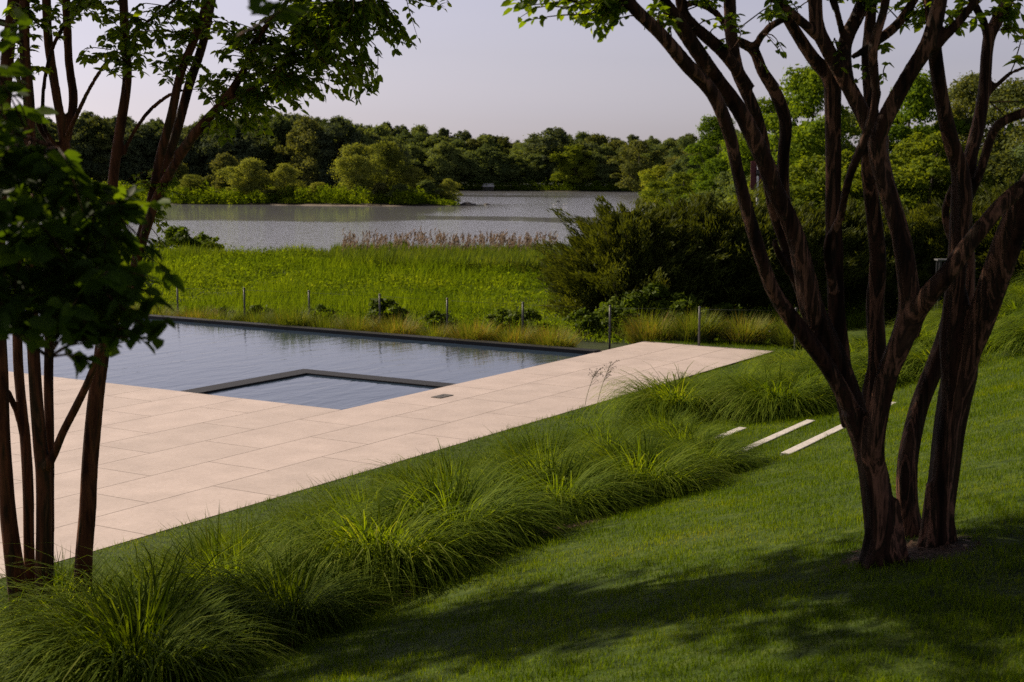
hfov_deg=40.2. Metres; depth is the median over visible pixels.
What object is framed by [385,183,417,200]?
bush
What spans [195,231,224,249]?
bush
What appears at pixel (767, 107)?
broadleaf tree
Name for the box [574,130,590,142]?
broadleaf tree
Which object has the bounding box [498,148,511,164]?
broadleaf tree
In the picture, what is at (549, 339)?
dune grass
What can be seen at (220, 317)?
dune grass
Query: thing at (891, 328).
grass clump
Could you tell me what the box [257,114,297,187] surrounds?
broadleaf tree
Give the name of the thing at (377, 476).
grass clump
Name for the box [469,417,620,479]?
grass clump
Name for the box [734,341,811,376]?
grass clump
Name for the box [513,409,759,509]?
grass clump
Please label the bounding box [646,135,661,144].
broadleaf tree
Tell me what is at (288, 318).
dune grass
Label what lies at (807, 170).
broadleaf tree
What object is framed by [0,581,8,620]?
grass clump
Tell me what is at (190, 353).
swimming pool
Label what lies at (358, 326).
dune grass
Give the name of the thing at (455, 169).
broadleaf tree
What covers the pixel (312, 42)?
crape myrtle
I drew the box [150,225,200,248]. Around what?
bush
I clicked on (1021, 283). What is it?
grass clump
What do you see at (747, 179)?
bush
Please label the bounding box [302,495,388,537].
grass clump
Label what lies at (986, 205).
juniper
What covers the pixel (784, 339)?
dune grass
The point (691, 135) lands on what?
broadleaf tree
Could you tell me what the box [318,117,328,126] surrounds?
broadleaf tree
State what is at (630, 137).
broadleaf tree
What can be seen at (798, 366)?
grass clump
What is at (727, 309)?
leafy weed
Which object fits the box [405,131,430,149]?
broadleaf tree
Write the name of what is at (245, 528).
grass clump
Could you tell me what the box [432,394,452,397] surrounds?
skimmer cover
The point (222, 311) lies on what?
leafy weed
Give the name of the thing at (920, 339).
grass clump
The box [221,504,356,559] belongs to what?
grass clump
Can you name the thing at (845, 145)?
broadleaf tree
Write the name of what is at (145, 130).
broadleaf tree
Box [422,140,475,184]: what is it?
broadleaf tree
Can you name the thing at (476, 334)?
dune grass
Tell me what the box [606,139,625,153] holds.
broadleaf tree
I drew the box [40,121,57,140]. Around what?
broadleaf tree
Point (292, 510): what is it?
grass clump
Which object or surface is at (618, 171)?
broadleaf tree
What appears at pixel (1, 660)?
grass clump
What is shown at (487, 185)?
boathouse
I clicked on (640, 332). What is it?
dune grass
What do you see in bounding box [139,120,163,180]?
broadleaf tree
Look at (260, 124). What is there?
broadleaf tree
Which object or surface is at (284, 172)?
broadleaf tree
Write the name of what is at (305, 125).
broadleaf tree
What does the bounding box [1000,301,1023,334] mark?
grass clump
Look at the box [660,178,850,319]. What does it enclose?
juniper
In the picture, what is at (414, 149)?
broadleaf tree
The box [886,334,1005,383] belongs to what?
grass clump
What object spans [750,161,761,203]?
banner pole
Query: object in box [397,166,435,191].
broadleaf tree
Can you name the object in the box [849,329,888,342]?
grass clump
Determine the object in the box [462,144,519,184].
broadleaf tree
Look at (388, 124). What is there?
broadleaf tree
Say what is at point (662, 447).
grass clump
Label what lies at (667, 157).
broadleaf tree
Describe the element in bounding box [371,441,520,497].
grass clump
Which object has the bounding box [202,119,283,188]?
broadleaf tree
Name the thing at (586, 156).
broadleaf tree
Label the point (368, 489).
grass clump
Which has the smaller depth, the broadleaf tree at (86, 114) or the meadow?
the meadow
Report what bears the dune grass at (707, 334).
on the ground at (846, 588)
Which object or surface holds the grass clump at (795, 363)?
on the ground at (846, 588)
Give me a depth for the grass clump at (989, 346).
17.94 m
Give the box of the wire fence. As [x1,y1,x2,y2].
[144,287,797,351]
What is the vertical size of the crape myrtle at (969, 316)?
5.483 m
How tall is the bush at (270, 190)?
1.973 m
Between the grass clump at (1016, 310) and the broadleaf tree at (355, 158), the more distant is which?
the broadleaf tree at (355, 158)
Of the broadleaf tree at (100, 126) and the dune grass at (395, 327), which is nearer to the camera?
the dune grass at (395, 327)
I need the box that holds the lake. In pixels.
[6,190,668,251]
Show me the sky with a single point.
(473, 68)
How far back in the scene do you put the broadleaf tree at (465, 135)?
435.98 m
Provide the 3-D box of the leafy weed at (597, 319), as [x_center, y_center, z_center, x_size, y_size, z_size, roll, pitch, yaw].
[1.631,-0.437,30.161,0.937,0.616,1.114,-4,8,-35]
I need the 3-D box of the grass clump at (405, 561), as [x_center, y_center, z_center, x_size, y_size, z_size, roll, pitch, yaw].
[-0.836,1.416,8.787,2.395,1.162,2.475,-1,-1,22]
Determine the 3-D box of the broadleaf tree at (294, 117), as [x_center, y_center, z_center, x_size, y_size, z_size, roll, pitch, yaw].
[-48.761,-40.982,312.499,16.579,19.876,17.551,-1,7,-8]
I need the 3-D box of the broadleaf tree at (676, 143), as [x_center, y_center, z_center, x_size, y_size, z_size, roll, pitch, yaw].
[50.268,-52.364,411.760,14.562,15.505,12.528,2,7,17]
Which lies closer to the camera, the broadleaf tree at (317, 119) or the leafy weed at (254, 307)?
the leafy weed at (254, 307)
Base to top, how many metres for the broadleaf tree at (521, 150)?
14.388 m
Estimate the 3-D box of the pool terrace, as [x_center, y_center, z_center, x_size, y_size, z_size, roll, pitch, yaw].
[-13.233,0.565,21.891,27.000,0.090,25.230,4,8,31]
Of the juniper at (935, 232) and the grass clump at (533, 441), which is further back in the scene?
the juniper at (935, 232)
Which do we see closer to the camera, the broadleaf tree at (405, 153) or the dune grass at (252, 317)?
the dune grass at (252, 317)
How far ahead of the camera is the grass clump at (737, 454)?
12.53 m
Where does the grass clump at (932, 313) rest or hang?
on the ground at (846, 588)
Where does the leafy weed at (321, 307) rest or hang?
on the ground at (846, 588)
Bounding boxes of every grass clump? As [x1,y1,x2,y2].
[0,539,341,681]
[0,544,134,619]
[0,559,180,673]
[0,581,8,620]
[0,594,72,633]
[0,635,43,681]
[92,546,187,601]
[106,498,343,611]
[121,541,190,576]
[144,521,449,667]
[164,509,297,562]
[176,525,243,555]
[208,475,534,610]
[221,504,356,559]
[249,497,356,538]
[259,493,332,527]
[275,471,405,519]
[298,438,613,571]
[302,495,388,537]
[338,474,401,501]
[350,455,500,514]
[356,458,445,491]
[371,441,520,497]
[427,467,522,490]
[437,432,689,529]
[450,438,539,468]
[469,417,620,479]
[483,428,572,459]
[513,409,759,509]
[526,416,682,456]
[551,425,752,487]
[577,363,746,430]
[605,397,733,440]
[617,421,789,480]
[625,405,763,458]
[658,369,750,412]
[680,357,862,426]
[683,364,783,414]
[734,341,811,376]
[738,355,864,408]
[761,347,863,373]
[773,351,867,384]
[796,339,867,361]
[805,352,924,392]
[848,330,891,350]
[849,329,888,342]
[850,343,931,377]
[853,340,932,356]
[885,320,923,335]
[886,323,936,349]
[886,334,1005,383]
[921,310,1019,343]
[921,312,940,333]
[923,303,941,325]
[924,328,1012,354]
[983,312,1023,363]
[995,304,1023,328]
[999,292,1023,314]
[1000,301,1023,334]
[1003,283,1023,306]
[1004,288,1023,303]
[1006,268,1023,294]
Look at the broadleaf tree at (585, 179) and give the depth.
389.35 m
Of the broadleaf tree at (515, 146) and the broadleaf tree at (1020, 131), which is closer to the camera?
the broadleaf tree at (1020, 131)
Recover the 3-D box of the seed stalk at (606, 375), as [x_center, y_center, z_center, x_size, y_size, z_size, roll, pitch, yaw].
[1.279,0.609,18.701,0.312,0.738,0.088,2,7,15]
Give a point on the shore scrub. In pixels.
(323, 195)
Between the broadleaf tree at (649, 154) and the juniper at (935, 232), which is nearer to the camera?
the juniper at (935, 232)
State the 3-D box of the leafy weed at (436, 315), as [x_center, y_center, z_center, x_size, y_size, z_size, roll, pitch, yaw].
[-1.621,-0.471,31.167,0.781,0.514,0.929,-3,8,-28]
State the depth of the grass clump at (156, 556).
10.55 m
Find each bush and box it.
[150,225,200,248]
[168,174,207,195]
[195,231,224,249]
[261,189,281,199]
[307,182,331,196]
[367,182,389,198]
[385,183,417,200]
[415,179,443,199]
[434,178,462,201]
[684,184,735,206]
[719,174,797,207]
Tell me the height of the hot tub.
1.488 m
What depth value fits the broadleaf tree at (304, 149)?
302.68 m
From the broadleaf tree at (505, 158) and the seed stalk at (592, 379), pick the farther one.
the broadleaf tree at (505, 158)
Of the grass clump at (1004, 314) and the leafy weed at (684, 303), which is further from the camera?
the leafy weed at (684, 303)
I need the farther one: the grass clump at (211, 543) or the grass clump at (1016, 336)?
the grass clump at (1016, 336)
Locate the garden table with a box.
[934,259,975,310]
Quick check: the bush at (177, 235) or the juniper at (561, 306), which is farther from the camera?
the bush at (177, 235)
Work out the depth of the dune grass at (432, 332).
27.96 m
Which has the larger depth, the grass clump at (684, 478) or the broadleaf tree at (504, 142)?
the broadleaf tree at (504, 142)
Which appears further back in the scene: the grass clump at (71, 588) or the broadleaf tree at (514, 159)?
the broadleaf tree at (514, 159)
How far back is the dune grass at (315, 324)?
29.33 m
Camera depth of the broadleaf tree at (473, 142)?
410.86 m
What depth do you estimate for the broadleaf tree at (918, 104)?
77.72 m
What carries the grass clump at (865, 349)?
on the ground at (846, 588)
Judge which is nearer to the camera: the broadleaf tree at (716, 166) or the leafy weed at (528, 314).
the leafy weed at (528, 314)
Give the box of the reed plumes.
[341,226,557,251]
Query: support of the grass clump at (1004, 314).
on the ground at (846, 588)
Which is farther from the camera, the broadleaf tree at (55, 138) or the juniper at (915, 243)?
the broadleaf tree at (55, 138)
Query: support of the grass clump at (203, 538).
on the ground at (846, 588)
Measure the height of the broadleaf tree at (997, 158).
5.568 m
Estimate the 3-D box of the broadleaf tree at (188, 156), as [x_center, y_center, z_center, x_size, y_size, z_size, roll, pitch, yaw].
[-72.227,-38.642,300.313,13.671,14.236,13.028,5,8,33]
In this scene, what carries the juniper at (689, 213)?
on the ground at (846, 588)
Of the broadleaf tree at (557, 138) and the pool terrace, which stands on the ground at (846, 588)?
the broadleaf tree at (557, 138)
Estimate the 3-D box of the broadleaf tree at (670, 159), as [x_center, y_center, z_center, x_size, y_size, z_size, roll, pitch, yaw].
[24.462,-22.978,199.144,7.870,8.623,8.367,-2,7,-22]
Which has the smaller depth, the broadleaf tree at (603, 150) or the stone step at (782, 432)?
the stone step at (782, 432)
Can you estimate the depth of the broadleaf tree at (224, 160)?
212.19 m
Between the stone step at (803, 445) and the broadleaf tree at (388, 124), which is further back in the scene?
the broadleaf tree at (388, 124)
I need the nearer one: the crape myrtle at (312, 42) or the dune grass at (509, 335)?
the crape myrtle at (312, 42)
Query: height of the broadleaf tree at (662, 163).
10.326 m
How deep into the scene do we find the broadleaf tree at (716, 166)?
108.73 m
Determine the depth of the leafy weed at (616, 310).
30.43 m
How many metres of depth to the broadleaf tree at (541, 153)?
393.00 m
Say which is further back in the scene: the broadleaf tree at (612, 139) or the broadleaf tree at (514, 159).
the broadleaf tree at (612, 139)
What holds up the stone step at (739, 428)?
on the ground at (846, 588)
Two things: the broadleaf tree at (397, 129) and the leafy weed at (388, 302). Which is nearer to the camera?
the leafy weed at (388, 302)
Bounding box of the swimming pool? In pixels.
[7,309,599,390]
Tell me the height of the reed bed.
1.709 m
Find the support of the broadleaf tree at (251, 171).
on the ground at (846, 588)
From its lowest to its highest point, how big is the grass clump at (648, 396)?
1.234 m
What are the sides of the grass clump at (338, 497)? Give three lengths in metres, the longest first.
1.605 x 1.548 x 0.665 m
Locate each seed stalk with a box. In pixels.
[584,367,603,409]
[595,360,616,413]
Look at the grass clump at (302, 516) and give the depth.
10.92 m
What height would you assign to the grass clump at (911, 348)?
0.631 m
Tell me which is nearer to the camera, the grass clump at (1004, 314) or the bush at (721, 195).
the grass clump at (1004, 314)
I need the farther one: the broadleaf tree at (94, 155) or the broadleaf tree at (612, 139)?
the broadleaf tree at (612, 139)
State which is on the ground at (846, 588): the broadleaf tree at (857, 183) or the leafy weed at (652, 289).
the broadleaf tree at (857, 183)
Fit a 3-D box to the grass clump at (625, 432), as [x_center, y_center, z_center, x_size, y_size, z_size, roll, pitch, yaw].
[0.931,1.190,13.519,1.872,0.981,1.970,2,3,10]
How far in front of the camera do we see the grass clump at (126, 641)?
6.90 m
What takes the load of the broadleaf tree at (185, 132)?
on the ground at (846, 588)
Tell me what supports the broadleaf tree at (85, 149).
on the ground at (846, 588)
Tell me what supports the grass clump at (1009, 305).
on the ground at (846, 588)
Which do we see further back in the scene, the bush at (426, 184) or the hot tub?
the bush at (426, 184)
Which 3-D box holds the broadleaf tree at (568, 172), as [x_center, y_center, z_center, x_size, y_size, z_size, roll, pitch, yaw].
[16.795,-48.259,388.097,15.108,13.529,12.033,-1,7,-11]
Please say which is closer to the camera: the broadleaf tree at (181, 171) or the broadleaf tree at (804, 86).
the broadleaf tree at (804, 86)
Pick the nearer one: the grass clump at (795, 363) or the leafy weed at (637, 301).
the grass clump at (795, 363)
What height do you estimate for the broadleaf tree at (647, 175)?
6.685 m
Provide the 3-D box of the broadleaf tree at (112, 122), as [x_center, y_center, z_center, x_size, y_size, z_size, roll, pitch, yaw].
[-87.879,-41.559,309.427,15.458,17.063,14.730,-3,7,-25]
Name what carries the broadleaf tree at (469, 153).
on the ground at (846, 588)
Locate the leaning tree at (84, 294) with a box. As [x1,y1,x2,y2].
[0,0,314,379]
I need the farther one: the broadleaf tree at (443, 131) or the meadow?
the broadleaf tree at (443, 131)
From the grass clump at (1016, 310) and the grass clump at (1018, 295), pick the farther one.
the grass clump at (1018, 295)
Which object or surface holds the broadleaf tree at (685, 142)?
on the ground at (846, 588)
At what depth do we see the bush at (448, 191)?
207.31 m
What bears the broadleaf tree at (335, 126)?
on the ground at (846, 588)
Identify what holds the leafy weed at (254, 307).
on the ground at (846, 588)
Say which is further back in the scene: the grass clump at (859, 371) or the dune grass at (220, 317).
the dune grass at (220, 317)
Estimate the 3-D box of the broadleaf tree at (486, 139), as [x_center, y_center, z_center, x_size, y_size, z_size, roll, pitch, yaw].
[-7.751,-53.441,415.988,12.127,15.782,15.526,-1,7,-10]
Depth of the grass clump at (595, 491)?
10.68 m
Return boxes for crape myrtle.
[0,0,451,635]
[501,0,1023,568]
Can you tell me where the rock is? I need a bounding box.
[460,202,474,205]
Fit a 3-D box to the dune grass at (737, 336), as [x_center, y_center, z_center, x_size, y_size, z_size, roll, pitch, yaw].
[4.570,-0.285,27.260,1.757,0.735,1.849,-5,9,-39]
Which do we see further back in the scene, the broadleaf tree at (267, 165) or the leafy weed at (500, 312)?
the broadleaf tree at (267, 165)
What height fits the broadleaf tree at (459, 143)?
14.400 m
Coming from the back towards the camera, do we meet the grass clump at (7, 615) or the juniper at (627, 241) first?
the juniper at (627, 241)
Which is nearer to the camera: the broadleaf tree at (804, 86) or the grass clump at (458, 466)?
the grass clump at (458, 466)
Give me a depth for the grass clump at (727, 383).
17.80 m
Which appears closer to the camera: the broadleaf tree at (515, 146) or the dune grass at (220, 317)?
the dune grass at (220, 317)
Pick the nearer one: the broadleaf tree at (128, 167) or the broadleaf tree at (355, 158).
the broadleaf tree at (355, 158)
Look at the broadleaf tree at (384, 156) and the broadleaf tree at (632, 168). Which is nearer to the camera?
the broadleaf tree at (384, 156)
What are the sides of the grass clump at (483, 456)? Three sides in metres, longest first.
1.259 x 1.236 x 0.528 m
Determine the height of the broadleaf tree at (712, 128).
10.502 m
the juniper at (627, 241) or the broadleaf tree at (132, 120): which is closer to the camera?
the juniper at (627, 241)
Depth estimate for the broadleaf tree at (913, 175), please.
56.36 m
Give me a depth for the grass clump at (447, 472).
11.22 m
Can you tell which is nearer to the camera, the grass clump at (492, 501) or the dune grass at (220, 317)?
the grass clump at (492, 501)
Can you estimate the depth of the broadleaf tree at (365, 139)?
298.08 m
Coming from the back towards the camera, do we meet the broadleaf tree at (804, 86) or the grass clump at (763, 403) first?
the broadleaf tree at (804, 86)
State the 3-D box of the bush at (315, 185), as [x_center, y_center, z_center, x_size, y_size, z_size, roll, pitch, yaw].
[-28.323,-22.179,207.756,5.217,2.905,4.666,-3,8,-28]
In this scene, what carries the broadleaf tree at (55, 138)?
on the ground at (846, 588)
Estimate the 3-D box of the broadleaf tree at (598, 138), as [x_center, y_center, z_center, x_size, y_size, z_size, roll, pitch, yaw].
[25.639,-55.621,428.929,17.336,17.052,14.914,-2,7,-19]
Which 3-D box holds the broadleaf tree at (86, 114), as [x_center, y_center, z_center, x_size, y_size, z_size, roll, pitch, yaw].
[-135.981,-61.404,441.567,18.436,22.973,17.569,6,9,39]
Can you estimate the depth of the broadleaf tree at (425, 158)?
389.55 m
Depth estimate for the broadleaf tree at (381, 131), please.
309.06 m
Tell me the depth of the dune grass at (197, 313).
31.42 m
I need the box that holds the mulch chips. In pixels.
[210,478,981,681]
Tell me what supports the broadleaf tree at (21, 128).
on the ground at (846, 588)
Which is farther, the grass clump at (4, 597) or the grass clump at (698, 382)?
the grass clump at (698, 382)
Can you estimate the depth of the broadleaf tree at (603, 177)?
388.88 m
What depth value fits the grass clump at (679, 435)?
13.91 m
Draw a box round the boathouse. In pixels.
[482,183,494,189]
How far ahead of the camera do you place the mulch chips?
6.50 m
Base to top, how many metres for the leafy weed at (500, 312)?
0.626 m
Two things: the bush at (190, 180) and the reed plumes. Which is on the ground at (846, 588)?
the bush at (190, 180)
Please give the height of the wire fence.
1.391 m
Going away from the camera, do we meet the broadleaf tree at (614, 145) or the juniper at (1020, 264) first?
the juniper at (1020, 264)
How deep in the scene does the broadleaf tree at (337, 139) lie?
300.84 m
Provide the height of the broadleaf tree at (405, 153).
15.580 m
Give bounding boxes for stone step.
[717,427,745,436]
[742,419,814,450]
[781,402,895,456]
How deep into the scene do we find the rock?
204.62 m
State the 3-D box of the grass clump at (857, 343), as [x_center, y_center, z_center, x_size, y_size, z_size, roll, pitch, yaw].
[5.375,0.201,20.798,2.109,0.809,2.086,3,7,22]
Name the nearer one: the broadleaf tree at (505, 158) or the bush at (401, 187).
the bush at (401, 187)
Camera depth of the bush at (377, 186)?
204.07 m
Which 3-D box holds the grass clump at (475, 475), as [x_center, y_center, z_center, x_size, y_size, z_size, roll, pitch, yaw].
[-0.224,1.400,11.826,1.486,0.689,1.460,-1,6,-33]
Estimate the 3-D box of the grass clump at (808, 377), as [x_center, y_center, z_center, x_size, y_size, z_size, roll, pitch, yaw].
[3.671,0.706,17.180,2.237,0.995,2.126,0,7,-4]
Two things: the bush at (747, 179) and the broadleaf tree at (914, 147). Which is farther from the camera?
the broadleaf tree at (914, 147)
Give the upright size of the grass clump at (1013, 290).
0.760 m
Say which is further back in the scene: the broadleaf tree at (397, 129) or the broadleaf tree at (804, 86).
the broadleaf tree at (397, 129)
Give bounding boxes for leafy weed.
[208,306,234,317]
[246,304,272,315]
[302,304,334,320]
[364,296,409,325]
[420,309,458,329]
[484,306,521,330]
[504,308,551,330]
[561,307,613,333]
[594,302,639,333]
[599,292,657,321]
[621,280,703,316]
[662,298,708,320]
[707,302,750,326]
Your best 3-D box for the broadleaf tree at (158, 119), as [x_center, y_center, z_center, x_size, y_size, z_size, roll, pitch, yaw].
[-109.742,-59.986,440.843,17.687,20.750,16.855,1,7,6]
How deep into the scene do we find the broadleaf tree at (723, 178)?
104.61 m
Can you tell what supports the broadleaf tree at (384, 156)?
on the ground at (846, 588)
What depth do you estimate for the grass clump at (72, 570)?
9.67 m
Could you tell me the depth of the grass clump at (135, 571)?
9.51 m
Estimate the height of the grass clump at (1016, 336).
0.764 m
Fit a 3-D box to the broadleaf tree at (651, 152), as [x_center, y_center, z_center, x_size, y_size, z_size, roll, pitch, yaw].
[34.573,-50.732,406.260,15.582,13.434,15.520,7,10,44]
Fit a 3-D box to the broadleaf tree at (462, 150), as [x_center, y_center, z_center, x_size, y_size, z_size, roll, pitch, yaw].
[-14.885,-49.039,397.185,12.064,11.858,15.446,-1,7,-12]
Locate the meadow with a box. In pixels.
[24,239,895,343]
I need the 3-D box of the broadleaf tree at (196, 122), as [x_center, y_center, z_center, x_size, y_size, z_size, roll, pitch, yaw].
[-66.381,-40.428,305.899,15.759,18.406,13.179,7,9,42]
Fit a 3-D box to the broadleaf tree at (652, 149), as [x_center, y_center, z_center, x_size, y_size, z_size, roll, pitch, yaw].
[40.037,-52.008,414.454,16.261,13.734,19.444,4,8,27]
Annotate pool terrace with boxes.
[0,341,773,578]
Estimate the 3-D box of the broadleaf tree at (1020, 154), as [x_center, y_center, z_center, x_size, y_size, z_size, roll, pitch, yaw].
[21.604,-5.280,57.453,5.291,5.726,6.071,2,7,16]
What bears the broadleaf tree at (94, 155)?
on the ground at (846, 588)
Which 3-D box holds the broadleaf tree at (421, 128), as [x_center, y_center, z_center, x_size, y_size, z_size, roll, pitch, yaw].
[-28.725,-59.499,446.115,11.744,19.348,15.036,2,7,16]
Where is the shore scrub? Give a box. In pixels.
[91,176,637,205]
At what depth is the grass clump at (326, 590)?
7.71 m
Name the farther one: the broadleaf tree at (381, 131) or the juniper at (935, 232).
the broadleaf tree at (381, 131)
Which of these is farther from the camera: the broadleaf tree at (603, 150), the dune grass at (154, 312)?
the broadleaf tree at (603, 150)
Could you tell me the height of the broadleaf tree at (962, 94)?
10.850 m
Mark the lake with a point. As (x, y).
(518, 213)
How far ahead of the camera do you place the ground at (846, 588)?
6.61 m
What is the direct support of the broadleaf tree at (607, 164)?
on the ground at (846, 588)
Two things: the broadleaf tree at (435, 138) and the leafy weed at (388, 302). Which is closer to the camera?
the leafy weed at (388, 302)
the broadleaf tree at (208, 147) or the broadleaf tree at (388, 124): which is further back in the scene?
the broadleaf tree at (388, 124)
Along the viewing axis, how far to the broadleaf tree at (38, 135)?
296.11 m
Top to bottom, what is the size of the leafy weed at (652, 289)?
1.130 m
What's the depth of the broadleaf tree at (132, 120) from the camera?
424.99 m
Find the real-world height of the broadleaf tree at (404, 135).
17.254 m
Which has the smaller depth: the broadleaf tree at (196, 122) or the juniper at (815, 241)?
the juniper at (815, 241)
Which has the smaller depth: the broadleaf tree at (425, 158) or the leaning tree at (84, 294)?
the leaning tree at (84, 294)
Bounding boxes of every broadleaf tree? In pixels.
[9,127,38,147]
[10,122,57,146]
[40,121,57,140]
[53,129,93,173]
[56,117,109,181]
[71,113,126,182]
[73,118,124,181]
[78,110,96,120]
[93,128,157,185]
[108,114,142,139]
[110,122,158,183]
[127,116,136,122]
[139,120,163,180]
[140,129,199,176]
[145,117,163,124]
[148,162,189,189]
[173,124,208,177]
[189,114,212,186]
[191,122,272,187]
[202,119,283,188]
[202,152,240,189]
[214,157,272,193]
[253,120,275,189]
[256,114,286,156]
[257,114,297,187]
[263,163,307,195]
[270,113,302,172]
[273,114,326,187]
[288,126,332,188]
[300,116,367,188]
[311,119,366,187]
[313,117,321,123]
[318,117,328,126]
[327,142,387,196]
[331,127,385,192]
[364,124,415,183]
[364,131,411,191]
[369,140,412,192]
[382,121,395,137]
[390,124,410,136]
[396,130,416,145]
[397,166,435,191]
[403,142,427,176]
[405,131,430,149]
[411,124,432,136]
[417,146,432,180]
[417,150,464,183]
[418,132,457,154]
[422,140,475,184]
[437,127,453,139]
[448,130,472,183]
[451,139,475,151]
[455,147,465,182]
[456,150,491,185]
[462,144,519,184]
[464,138,482,151]
[475,134,502,150]
[490,152,521,183]
[491,135,517,148]
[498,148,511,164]
[503,154,535,185]
[509,141,538,164]
[509,143,523,155]
[517,126,601,186]
[520,153,550,184]
[527,151,562,183]
[541,147,564,184]
[548,144,598,188]
[550,155,590,183]
[571,151,600,185]
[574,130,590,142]
[580,152,619,186]
[584,133,610,145]
[589,143,618,184]
[597,156,621,184]
[600,137,621,145]
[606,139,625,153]
[607,139,665,194]
[608,144,652,157]
[614,157,627,181]
[622,134,639,144]
[637,171,709,210]
[638,164,671,207]
[641,153,662,166]
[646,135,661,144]
[648,143,663,153]
[654,138,677,155]
[655,136,721,200]
[658,154,668,168]
[660,151,692,183]
[660,153,682,170]
[665,141,682,154]
[669,155,729,205]
[679,131,698,141]
[683,112,735,191]
[710,131,774,205]
[721,96,805,184]
[726,153,863,212]
[763,64,861,211]
[800,149,949,211]
[817,108,861,196]
[841,69,970,200]
[880,153,1001,213]
[890,131,988,198]
[925,147,1023,211]
[926,70,1016,159]
[939,77,1023,198]
[985,143,1023,199]
[993,105,1023,177]
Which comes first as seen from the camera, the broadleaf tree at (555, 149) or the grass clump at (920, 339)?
the grass clump at (920, 339)
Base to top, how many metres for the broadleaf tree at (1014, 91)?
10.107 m
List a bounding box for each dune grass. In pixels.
[134,301,186,315]
[158,304,219,317]
[187,306,245,322]
[228,305,284,323]
[249,302,322,326]
[292,310,347,328]
[323,311,382,331]
[364,311,432,334]
[407,321,462,337]
[437,315,505,340]
[481,322,544,343]
[512,320,586,346]
[612,310,689,343]
[655,307,729,341]
[711,311,781,344]
[754,310,803,348]
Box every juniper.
[505,221,641,323]
[534,195,734,317]
[587,189,784,320]
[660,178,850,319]
[723,197,869,314]
[794,194,932,324]
[846,196,981,315]
[889,194,1020,308]
[925,185,1023,290]
[975,177,1023,285]
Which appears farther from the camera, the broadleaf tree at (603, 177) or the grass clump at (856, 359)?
the broadleaf tree at (603, 177)
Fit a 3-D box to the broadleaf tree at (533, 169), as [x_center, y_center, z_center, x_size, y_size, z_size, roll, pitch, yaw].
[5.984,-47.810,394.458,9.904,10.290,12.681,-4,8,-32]
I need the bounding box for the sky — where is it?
[0,0,1023,155]
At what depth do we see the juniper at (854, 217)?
36.02 m
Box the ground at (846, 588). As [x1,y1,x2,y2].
[0,168,1023,681]
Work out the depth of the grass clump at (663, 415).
15.04 m
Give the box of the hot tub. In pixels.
[182,369,453,409]
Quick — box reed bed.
[66,240,573,275]
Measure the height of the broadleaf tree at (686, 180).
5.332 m
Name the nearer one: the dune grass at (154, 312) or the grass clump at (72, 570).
the grass clump at (72, 570)
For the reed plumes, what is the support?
attached to the reed bed
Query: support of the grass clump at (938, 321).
on the ground at (846, 588)
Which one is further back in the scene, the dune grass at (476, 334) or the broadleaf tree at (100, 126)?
the broadleaf tree at (100, 126)
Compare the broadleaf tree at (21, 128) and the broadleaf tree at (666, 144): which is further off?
the broadleaf tree at (666, 144)
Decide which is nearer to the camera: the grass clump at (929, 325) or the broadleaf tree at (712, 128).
the grass clump at (929, 325)

